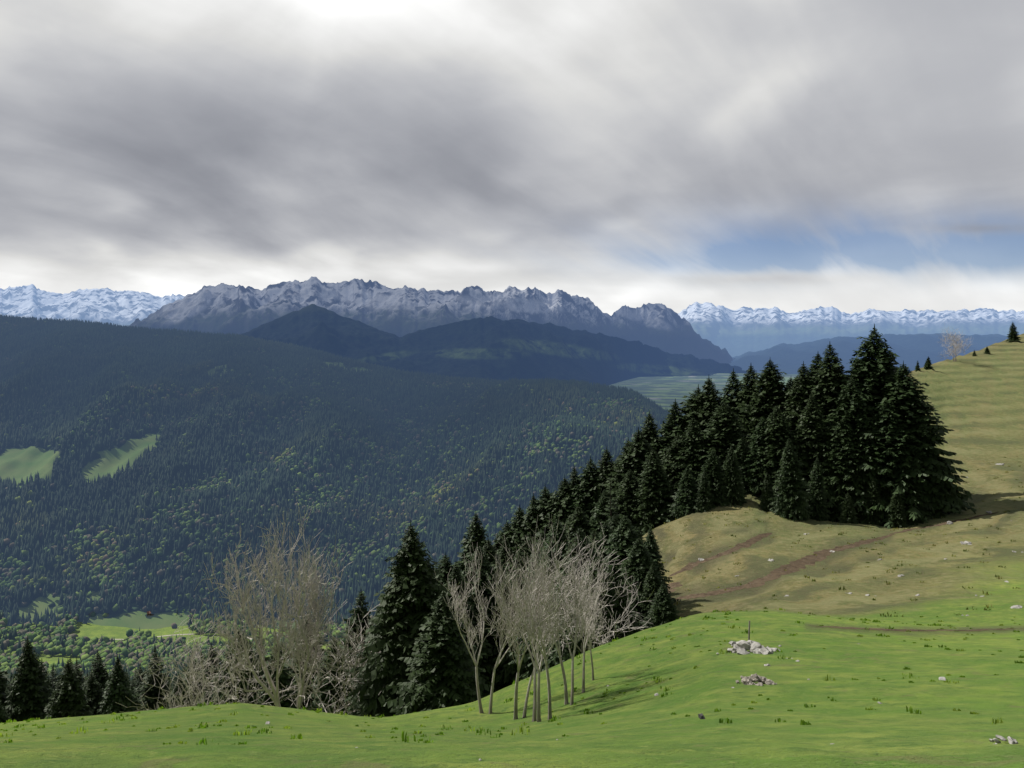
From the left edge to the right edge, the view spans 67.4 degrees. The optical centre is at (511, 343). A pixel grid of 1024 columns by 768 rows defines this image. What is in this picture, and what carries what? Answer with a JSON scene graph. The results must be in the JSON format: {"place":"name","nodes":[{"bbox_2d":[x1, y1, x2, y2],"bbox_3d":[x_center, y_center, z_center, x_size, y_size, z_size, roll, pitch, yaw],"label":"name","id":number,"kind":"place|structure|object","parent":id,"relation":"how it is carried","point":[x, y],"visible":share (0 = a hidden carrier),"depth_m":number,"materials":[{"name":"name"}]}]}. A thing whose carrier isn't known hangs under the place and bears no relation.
{"place":"outdoors","nodes":[
{"label":"outdoors","id":0,"kind":"place"},
{"bbox_2d":[0,284,184,325],"bbox_3d":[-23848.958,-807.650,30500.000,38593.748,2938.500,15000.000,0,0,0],"label":"mountain range","id":1,"kind":"structure","parent":0,"point":[120,308],"depth_m":27256.43,"materials":[{"name":"snow"}]},
{"bbox_2d":[0,606,375,685],"bbox_3d":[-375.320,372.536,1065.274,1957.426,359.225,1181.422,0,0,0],"label":"valley forest","id":2,"kind":"structure","parent":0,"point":[128,649],"depth_m":1267.60,"materials":[{"name":"plant"}]},
{"bbox_2d":[0,314,670,631],"bbox_3d":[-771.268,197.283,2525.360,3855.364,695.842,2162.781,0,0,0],"label":"forest hill","id":3,"kind":"structure","parent":0,"point":[158,358],"depth_m":2118.84,"materials":[{"name":"plant"}]},
{"bbox_2d":[0,321,658,628],"bbox_3d":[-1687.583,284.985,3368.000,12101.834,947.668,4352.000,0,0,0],"label":"forest","id":4,"kind":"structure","parent":3,"relation":"on","point":[19,463],"depth_m":1946.58,"materials":[{"name":"plant"}]},
{"bbox_2d":[128,276,735,363],"bbox_3d":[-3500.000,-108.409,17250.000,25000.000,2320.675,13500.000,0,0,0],"label":"mountain massif","id":5,"kind":"structure","parent":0,"point":[240,309],"depth_m":14173.22,"materials":[{"name":"stone"}]},
{"bbox_2d":[240,304,751,385],"bbox_3d":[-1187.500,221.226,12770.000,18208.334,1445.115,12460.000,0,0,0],"label":"foothill","id":6,"kind":"structure","parent":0,"point":[490,347],"depth_m":9464.15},
{"bbox_2d":[0,333,1023,767],"bbox_3d":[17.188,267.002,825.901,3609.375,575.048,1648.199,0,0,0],"label":"grassy hillside","id":7,"kind":"structure","parent":0,"point":[976,401],"depth_m":23.25,"materials":[{"name":"green plant"}]},
{"bbox_2d":[3,636,51,721],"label":"spruce tree","id":8,"kind":"object","parent":7,"relation":"on","point":[27,697],"visible":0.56,"depth_m":132.93,"materials":[{"name":"green plant"}]},
{"bbox_2d":[43,661,94,718],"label":"spruce tree","id":9,"kind":"object","parent":7,"relation":"on","point":[68,699],"visible":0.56,"depth_m":124.22,"materials":[{"name":"green plant"}]},
{"bbox_2d":[83,673,105,714],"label":"spruce tree","id":10,"kind":"object","parent":7,"relation":"on","point":[96,694],"visible":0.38,"depth_m":131.74,"materials":[{"name":"green plant"}]},
{"bbox_2d":[81,651,110,691],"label":"spruce tree","id":11,"kind":"object","parent":7,"relation":"on","point":[98,669],"visible":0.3,"depth_m":145.33,"materials":[{"name":"green plant"}]},
{"bbox_2d":[97,654,137,714],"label":"spruce tree","id":12,"kind":"object","parent":7,"relation":"on","point":[121,693],"visible":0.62,"depth_m":125.72,"materials":[{"name":"green plant"}]},
{"bbox_2d":[135,646,171,710],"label":"spruce tree","id":13,"kind":"object","parent":7,"relation":"on","point":[152,693],"visible":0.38,"depth_m":140.40,"materials":[{"name":"green plant"}]},
{"bbox_2d":[164,675,192,708],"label":"spruce tree","id":14,"kind":"object","parent":7,"relation":"on","point":[175,688],"visible":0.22,"depth_m":129.72,"materials":[{"name":"green plant"}]},
{"bbox_2d":[115,600,298,711],"bbox_3d":[-19.559,22.708,49.967,10.420,11.024,9.768,0,0,35],"label":"bare bush","id":15,"kind":"object","parent":7,"relation":"on","point":[195,652],"visible":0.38,"depth_m":50.22,"materials":[{"name":"grey wood"}]},
{"bbox_2d":[197,644,226,699],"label":"spruce tree","id":16,"kind":"object","parent":7,"relation":"on","point":[214,663],"visible":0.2,"depth_m":160.51,"materials":[{"name":"green plant"}]},
{"bbox_2d":[201,625,265,704],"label":"spruce tree","id":17,"kind":"object","parent":7,"relation":"on","point":[248,687],"visible":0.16,"depth_m":129.41,"materials":[{"name":"green plant"}]},
{"bbox_2d":[194,499,351,708],"bbox_3d":[-15.238,19.072,49.333,8.998,18.504,6.607,0,0,7],"label":"bare beech tree","id":18,"kind":"object","parent":7,"relation":"on","point":[301,609],"visible":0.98,"depth_m":48.96,"materials":[{"name":"grey plant"}]},
{"bbox_2d":[257,643,305,708],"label":"spruce tree","id":19,"kind":"object","parent":7,"relation":"on","point":[284,677],"visible":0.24,"depth_m":126.16,"materials":[{"name":"green plant"}]},
{"bbox_2d":[284,613,325,708],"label":"spruce tree","id":20,"kind":"object","parent":7,"relation":"on","point":[290,679],"visible":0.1,"depth_m":134.19,"materials":[{"name":"green plant"}]},
{"bbox_2d":[302,637,353,713],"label":"spruce tree","id":21,"kind":"object","parent":7,"relation":"on","point":[327,687],"visible":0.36,"depth_m":124.16,"materials":[{"name":"green plant"}]},
{"bbox_2d":[279,586,384,714],"bbox_3d":[-10.235,23.233,53.641,13.376,15.097,14.269,0,0,17],"label":"bare bush","id":22,"kind":"object","parent":7,"relation":"on","point":[351,664],"visible":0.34,"depth_m":51.45,"materials":[{"name":"grey wood"}]},
{"bbox_2d":[339,591,374,689],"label":"spruce tree","id":23,"kind":"object","parent":7,"relation":"on","point":[363,611],"visible":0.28,"depth_m":136.33,"materials":[{"name":"green plant"}]},
{"bbox_2d":[344,591,390,714],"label":"spruce tree","id":24,"kind":"object","parent":7,"relation":"on","point":[363,653],"depth_m":51.36,"materials":[{"name":"green plant"}]},
{"bbox_2d":[348,520,485,716],"bbox_3d":[-5.929,19.192,47.925,9.985,16.520,9.464,-1,1,29],"label":"spruce tree","id":25,"kind":"object","parent":7,"relation":"on","point":[411,597],"visible":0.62,"depth_m":46.69,"materials":[{"name":"green plant"}]},
{"bbox_2d":[381,588,490,715],"bbox_3d":[-4.488,19.145,43.889,8.126,10.215,6.607,0,0,-21],"label":"spruce tree","id":26,"kind":"object","parent":7,"relation":"on","point":[444,675],"visible":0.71,"depth_m":43.17,"materials":[{"name":"green plant"}]},
{"bbox_2d":[432,553,461,594],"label":"spruce tree","id":27,"kind":"object","parent":7,"relation":"on","point":[444,568],"visible":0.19,"depth_m":89.02,"materials":[{"name":"green plant"}]},
{"bbox_2d":[442,562,501,696],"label":"spruce tree","id":28,"kind":"object","parent":7,"relation":"on","point":[456,575],"visible":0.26,"depth_m":65.21,"materials":[{"name":"green plant"}]},
{"bbox_2d":[434,544,513,712],"bbox_3d":[-1.190,9.775,26.131,2.884,5.938,1.630,-3,-1,-27],"label":"tree sapling","id":29,"kind":"object","parent":7,"relation":"on","point":[463,597],"visible":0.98,"depth_m":25.84,"materials":[{"name":"grey plant"}]},
{"bbox_2d":[456,512,495,573],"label":"spruce tree","id":30,"kind":"object","parent":7,"relation":"on","point":[475,535],"visible":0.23,"depth_m":109.21,"materials":[{"name":"green plant"}]},
{"bbox_2d":[460,542,507,691],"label":"spruce tree","id":31,"kind":"object","parent":7,"relation":"on","point":[486,570],"visible":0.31,"depth_m":68.81,"materials":[{"name":"green plant"}]},
{"bbox_2d":[481,539,506,592],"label":"spruce tree","id":32,"kind":"object","parent":7,"relation":"on","point":[488,549],"visible":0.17,"depth_m":75.54,"materials":[{"name":"green plant"}]},
{"bbox_2d":[478,548,530,690],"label":"spruce tree","id":33,"kind":"object","parent":7,"relation":"on","point":[494,649],"visible":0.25,"depth_m":68.56,"materials":[{"name":"green plant"}]},
{"bbox_2d":[488,540,525,713],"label":"tree sapling","id":34,"kind":"object","parent":7,"relation":"on","point":[498,661],"visible":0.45,"depth_m":25.39,"materials":[{"name":"grey plant"}]},
{"bbox_2d":[0,608,1023,744],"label":"grass tussocks","id":35,"kind":"object","parent":7,"relation":"on","point":[657,680],"depth_m":19.61,"materials":[{"name":"plant"}]},
{"bbox_2d":[499,504,526,562],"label":"spruce tree","id":36,"kind":"object","parent":7,"relation":"on","point":[516,526],"visible":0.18,"depth_m":126.78,"materials":[{"name":"green plant"}]},
{"bbox_2d":[492,531,545,684],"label":"spruce tree","id":37,"kind":"object","parent":7,"relation":"on","point":[510,671],"visible":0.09,"depth_m":65.44,"materials":[{"name":"green plant"}]},
{"bbox_2d":[510,493,540,551],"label":"spruce tree","id":38,"kind":"object","parent":7,"relation":"on","point":[525,524],"visible":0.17,"depth_m":124.89,"materials":[{"name":"green plant"}]},
{"bbox_2d":[476,510,575,721],"bbox_3d":[0.376,7.616,21.239,2.632,6.092,1.464,0,0,16],"label":"tree sapling","id":39,"kind":"object","parent":7,"relation":"on","point":[534,718],"visible":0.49,"depth_m":21.11,"materials":[{"name":"grey plant"}]},
{"bbox_2d":[490,536,561,719],"bbox_3d":[0.458,8.736,22.454,2.050,5.938,1.978,0,0,11],"label":"tree sapling","id":40,"kind":"object","parent":7,"relation":"on","point":[519,662],"visible":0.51,"depth_m":22.64,"materials":[{"name":"grey plant"}]},
{"bbox_2d":[488,524,576,719],"bbox_3d":[0.535,7.381,19.637,2.261,5.609,1.521,0,0,5],"label":"tree sapling","id":41,"kind":"object","parent":7,"relation":"on","point":[539,633],"visible":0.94,"depth_m":19.72,"materials":[{"name":"grey plant"}]},
{"bbox_2d":[511,486,553,554],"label":"spruce tree","id":42,"kind":"object","parent":7,"relation":"on","point":[544,498],"visible":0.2,"depth_m":124.45,"materials":[{"name":"green plant"}]},
{"bbox_2d":[508,544,565,721],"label":"tree sapling","id":43,"kind":"object","parent":7,"relation":"on","point":[530,610],"visible":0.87,"depth_m":20.05,"materials":[{"name":"grey plant"}]},
{"bbox_2d":[508,516,570,680],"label":"spruce tree","id":44,"kind":"object","parent":7,"relation":"on","point":[527,663],"visible":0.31,"depth_m":61.38,"materials":[{"name":"green plant"}]},
{"bbox_2d":[517,539,584,704],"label":"tree sapling","id":45,"kind":"object","parent":7,"relation":"on","point":[566,702],"visible":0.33,"depth_m":22.90,"materials":[{"name":"grey plant"}]},
{"bbox_2d":[531,478,575,548],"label":"spruce tree","id":46,"kind":"object","parent":7,"relation":"on","point":[559,500],"visible":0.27,"depth_m":123.04,"materials":[{"name":"green plant"}]},
{"bbox_2d":[522,548,591,717],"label":"tree sapling","id":47,"kind":"object","parent":7,"relation":"on","point":[528,690],"visible":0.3,"depth_m":23.15,"materials":[{"name":"grey plant"}]},
{"bbox_2d":[533,565,581,674],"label":"spruce tree","id":48,"kind":"object","parent":7,"relation":"on","point":[552,660],"visible":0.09,"depth_m":53.37,"materials":[{"name":"green plant"}]},
{"bbox_2d":[535,527,597,668],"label":"spruce tree","id":49,"kind":"object","parent":7,"relation":"on","point":[580,535],"visible":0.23,"depth_m":57.60,"materials":[{"name":"green plant"}]},
{"bbox_2d":[536,539,609,704],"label":"tree sapling","id":50,"kind":"object","parent":7,"relation":"on","point":[576,616],"visible":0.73,"depth_m":22.49,"materials":[{"name":"grey plant"}]},
{"bbox_2d":[564,505,592,542],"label":"spruce tree","id":51,"kind":"object","parent":7,"relation":"on","point":[576,521],"visible":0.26,"depth_m":109.02,"materials":[{"name":"green plant"}]},
{"bbox_2d":[562,456,607,525],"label":"spruce tree","id":52,"kind":"object","parent":7,"relation":"on","point":[588,481],"visible":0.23,"depth_m":121.25,"materials":[{"name":"green plant"}]},
{"bbox_2d":[552,554,629,664],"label":"spruce tree","id":53,"kind":"object","parent":7,"relation":"on","point":[565,655],"visible":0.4,"depth_m":51.15,"materials":[{"name":"green plant"}]},
{"bbox_2d":[530,522,653,656],"bbox_3d":[4.804,17.153,50.217,8.752,9.878,9.337,0,0,8],"label":"bare tree","id":54,"kind":"object","parent":7,"relation":"on","point":[595,637],"visible":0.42,"depth_m":50.17,"materials":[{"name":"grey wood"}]},
{"bbox_2d":[573,558,612,692],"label":"tree sapling","id":55,"kind":"object","parent":7,"relation":"on","point":[589,635],"visible":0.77,"depth_m":24.03,"materials":[{"name":"grey plant"}]},
{"bbox_2d":[584,490,614,538],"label":"spruce tree","id":56,"kind":"object","parent":7,"relation":"on","point":[600,508],"visible":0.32,"depth_m":107.64,"materials":[{"name":"green plant"}]},
{"bbox_2d":[585,446,614,525],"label":"spruce tree","id":57,"kind":"object","parent":7,"relation":"on","point":[604,469],"visible":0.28,"depth_m":121.53,"materials":[{"name":"green plant"}]},
{"bbox_2d":[592,519,611,564],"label":"spruce tree","id":58,"kind":"object","parent":7,"relation":"on","point":[605,531],"visible":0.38,"depth_m":63.83,"materials":[{"name":"green plant"}]},
{"bbox_2d":[601,515,645,584],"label":"spruce tree","id":59,"kind":"object","parent":7,"relation":"on","point":[620,545],"visible":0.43,"depth_m":59.43,"materials":[{"name":"green plant"}]},
{"bbox_2d":[607,580,640,637],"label":"spruce tree","id":60,"kind":"object","parent":7,"relation":"on","point":[623,602],"visible":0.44,"depth_m":51.46,"materials":[{"name":"green plant"}]},
{"bbox_2d":[607,467,644,530],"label":"spruce tree","id":61,"kind":"object","parent":7,"relation":"on","point":[628,486],"visible":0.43,"depth_m":107.17,"materials":[{"name":"green plant"}]},
{"bbox_2d":[594,427,658,512],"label":"spruce tree","id":62,"kind":"object","parent":7,"relation":"on","point":[639,448],"visible":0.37,"depth_m":116.76,"materials":[{"name":"green plant"}]},
{"bbox_2d":[626,567,646,629],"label":"spruce tree","id":63,"kind":"object","parent":7,"relation":"on","point":[639,579],"visible":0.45,"depth_m":55.49,"materials":[{"name":"green plant"}]},
{"bbox_2d":[614,538,675,627],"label":"spruce tree","id":64,"kind":"object","parent":7,"relation":"on","point":[638,555],"visible":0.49,"depth_m":56.53,"materials":[{"name":"green plant"}]},
{"bbox_2d":[633,564,665,631],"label":"spruce tree","id":65,"kind":"object","parent":7,"relation":"on","point":[652,581],"visible":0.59,"depth_m":54.66,"materials":[{"name":"green plant"}]},
{"bbox_2d":[635,411,664,460],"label":"spruce tree","id":66,"kind":"object","parent":7,"relation":"on","point":[651,432],"visible":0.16,"depth_m":123.38,"materials":[{"name":"green plant"}]},
{"bbox_2d":[624,450,677,535],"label":"spruce tree","id":67,"kind":"object","parent":7,"relation":"on","point":[653,495],"visible":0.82,"depth_m":104.82,"materials":[{"name":"green plant"}]},
{"bbox_2d":[639,584,681,628],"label":"spruce tree","id":68,"kind":"object","parent":7,"relation":"on","point":[663,610],"visible":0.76,"depth_m":51.59,"materials":[{"name":"green plant"}]},
{"bbox_2d":[643,526,680,601],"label":"spruce tree","id":69,"kind":"object","parent":7,"relation":"on","point":[651,547],"visible":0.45,"depth_m":61.49,"materials":[{"name":"green plant"}]},
{"bbox_2d":[652,398,683,463],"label":"spruce tree","id":70,"kind":"object","parent":7,"relation":"on","point":[668,425],"visible":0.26,"depth_m":121.26,"materials":[{"name":"green plant"}]},
{"bbox_2d":[660,432,686,502],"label":"spruce tree","id":71,"kind":"object","parent":7,"relation":"on","point":[674,448],"visible":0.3,"depth_m":108.90,"materials":[{"name":"green plant"}]},
{"bbox_2d":[667,465,699,519],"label":"spruce tree","id":72,"kind":"object","parent":7,"relation":"on","point":[684,498],"visible":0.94,"depth_m":99.21,"materials":[{"name":"green plant"}]},
{"bbox_2d":[659,384,710,468],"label":"spruce tree","id":73,"kind":"object","parent":7,"relation":"on","point":[688,412],"visible":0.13,"depth_m":120.58,"materials":[{"name":"green plant"}]},
{"bbox_2d":[667,418,710,501],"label":"spruce tree","id":74,"kind":"object","parent":7,"relation":"on","point":[693,444],"visible":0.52,"depth_m":107.37,"materials":[{"name":"green plant"}]},
{"bbox_2d":[692,469,713,512],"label":"spruce tree","id":75,"kind":"object","parent":7,"relation":"on","point":[703,503],"visible":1,"depth_m":97.56,"materials":[{"name":"green plant"}]},
{"bbox_2d":[684,378,722,437],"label":"spruce tree","id":76,"kind":"object","parent":7,"relation":"on","point":[708,403],"visible":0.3,"depth_m":118.84,"materials":[{"name":"green plant"}]},
{"bbox_2d":[695,450,729,507],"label":"spruce tree","id":77,"kind":"object","parent":7,"relation":"on","point":[713,470],"visible":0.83,"depth_m":99.14,"materials":[{"name":"green plant"}]},
{"bbox_2d":[693,400,750,493],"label":"spruce tree","id":78,"kind":"object","parent":7,"relation":"on","point":[723,434],"visible":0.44,"depth_m":106.78,"materials":[{"name":"green plant"}]},
{"bbox_2d":[709,368,742,420],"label":"spruce tree","id":79,"kind":"object","parent":7,"relation":"on","point":[732,388],"visible":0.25,"depth_m":117.78,"materials":[{"name":"green plant"}]},
{"bbox_2d":[718,446,746,506],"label":"spruce tree","id":80,"kind":"object","parent":7,"relation":"on","point":[733,481],"visible":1,"depth_m":98.28,"materials":[{"name":"green plant"}]},
{"bbox_2d":[728,365,760,445],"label":"spruce tree","id":81,"kind":"object","parent":7,"relation":"on","point":[746,385],"visible":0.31,"depth_m":115.37,"materials":[{"name":"green plant"}]},
{"bbox_2d":[727,640,779,654],"bbox_3d":[7.689,9.686,24.303,1.711,0.492,1.609,0,0,21],"label":"rock pile","id":82,"kind":"object","parent":7,"relation":"on","point":[742,647],"visible":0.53,"depth_m":24.24,"materials":[{"name":"stone"}]},
{"bbox_2d":[739,417,775,496],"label":"spruce tree","id":83,"kind":"object","parent":7,"relation":"on","point":[756,442],"visible":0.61,"depth_m":102.11,"materials":[{"name":"green plant"}]},
{"bbox_2d":[731,360,793,452],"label":"spruce tree","id":84,"kind":"object","parent":7,"relation":"on","point":[771,395],"visible":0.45,"depth_m":111.27,"materials":[{"name":"green plant"}]},
{"bbox_2d":[758,473,775,511],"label":"spruce tree","id":85,"kind":"object","parent":7,"relation":"on","point":[767,493],"visible":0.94,"depth_m":96.61,"materials":[{"name":"green plant"}]},
{"bbox_2d":[743,405,808,497],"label":"spruce tree","id":86,"kind":"object","parent":7,"relation":"on","point":[778,433],"visible":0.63,"depth_m":100.95,"materials":[{"name":"green plant"}]},
{"bbox_2d":[768,438,812,521],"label":"spruce tree","id":87,"kind":"object","parent":7,"relation":"on","point":[790,497],"visible":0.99,"depth_m":94.27,"materials":[{"name":"green plant"}]},
{"bbox_2d":[778,361,820,441],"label":"spruce tree","id":88,"kind":"object","parent":7,"relation":"on","point":[801,387],"visible":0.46,"depth_m":106.71,"materials":[{"name":"green plant"}]},
{"bbox_2d":[794,394,832,510],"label":"spruce tree","id":89,"kind":"object","parent":7,"relation":"on","point":[810,433],"visible":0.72,"depth_m":100.16,"materials":[{"name":"green plant"}]},
{"bbox_2d":[786,343,847,436],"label":"spruce tree","id":90,"kind":"object","parent":7,"relation":"on","point":[830,373],"visible":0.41,"depth_m":104.79,"materials":[{"name":"green plant"}]},
{"bbox_2d":[806,455,833,521],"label":"spruce tree","id":91,"kind":"object","parent":7,"relation":"on","point":[817,501],"visible":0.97,"depth_m":95.48,"materials":[{"name":"green plant"}]},
{"bbox_2d":[652,456,1023,616],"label":"grass tufts","id":92,"kind":"object","parent":7,"relation":"on","point":[895,568],"visible":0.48,"depth_m":70.68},
{"bbox_2d":[667,512,1014,630],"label":"dirt path","id":93,"kind":"structure","parent":7,"relation":"on","point":[793,566],"depth_m":70.20,"materials":[{"name":"soil"}]},
{"bbox_2d":[809,417,876,521],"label":"spruce tree","id":94,"kind":"object","parent":7,"relation":"on","point":[837,446],"visible":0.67,"depth_m":97.08,"materials":[{"name":"green plant"}]},
{"bbox_2d":[836,493,857,523],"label":"spruce tree","id":95,"kind":"object","parent":7,"relation":"on","point":[848,513],"visible":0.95,"depth_m":93.67,"materials":[{"name":"green plant"}]},
{"bbox_2d":[812,375,891,524],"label":"spruce tree","id":96,"kind":"object","parent":7,"relation":"on","point":[851,410],"visible":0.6,"depth_m":98.30,"materials":[{"name":"green plant"}]},
{"bbox_2d":[859,478,885,525],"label":"spruce tree","id":97,"kind":"object","parent":7,"relation":"on","point":[872,496],"visible":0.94,"depth_m":94.50,"materials":[{"name":"green plant"}]},
{"bbox_2d":[829,324,939,510],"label":"spruce tree","id":98,"kind":"object","parent":7,"relation":"on","point":[875,367],"visible":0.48,"depth_m":102.07,"materials":[{"name":"green plant"}]},
{"bbox_2d":[884,488,909,527],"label":"spruce tree","id":99,"kind":"object","parent":7,"relation":"on","point":[896,506],"visible":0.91,"depth_m":92.52,"materials":[{"name":"green plant"}]},
{"bbox_2d":[853,400,960,528],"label":"spruce tree","id":100,"kind":"object","parent":7,"relation":"on","point":[885,462],"visible":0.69,"depth_m":95.41,"materials":[{"name":"green plant"}]},
{"bbox_2d":[898,455,935,520],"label":"spruce tree","id":101,"kind":"object","parent":7,"relation":"on","point":[919,496],"visible":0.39,"depth_m":94.66,"materials":[{"name":"green plant"}]},
{"bbox_2d":[865,360,976,525],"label":"spruce tree","id":102,"kind":"object","parent":7,"relation":"on","point":[922,434],"visible":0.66,"depth_m":96.41,"materials":[{"name":"green plant"}]},
{"bbox_2d":[0,0,1023,315],"label":"sky","id":103,"kind":"structure","parent":0,"point":[791,156],"materials":[{"name":"grey"}]},
{"bbox_2d":[609,373,849,415],"bbox_3d":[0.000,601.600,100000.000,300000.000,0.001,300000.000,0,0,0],"label":"ground","id":104,"kind":"structure","parent":0,"point":[664,392],"depth_m":11133.36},
{"bbox_2d":[677,302,1023,356],"bbox_3d":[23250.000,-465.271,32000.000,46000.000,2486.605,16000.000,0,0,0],"label":"mountain range","id":105,"kind":"structure","parent":0,"point":[740,331],"depth_m":28280.21,"materials":[{"name":"snow"}]},
{"bbox_2d":[730,333,1007,373],"bbox_3d":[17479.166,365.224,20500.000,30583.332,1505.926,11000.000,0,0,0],"label":"mountain ridge","id":106,"kind":"structure","parent":0,"point":[910,350],"depth_m":17964.31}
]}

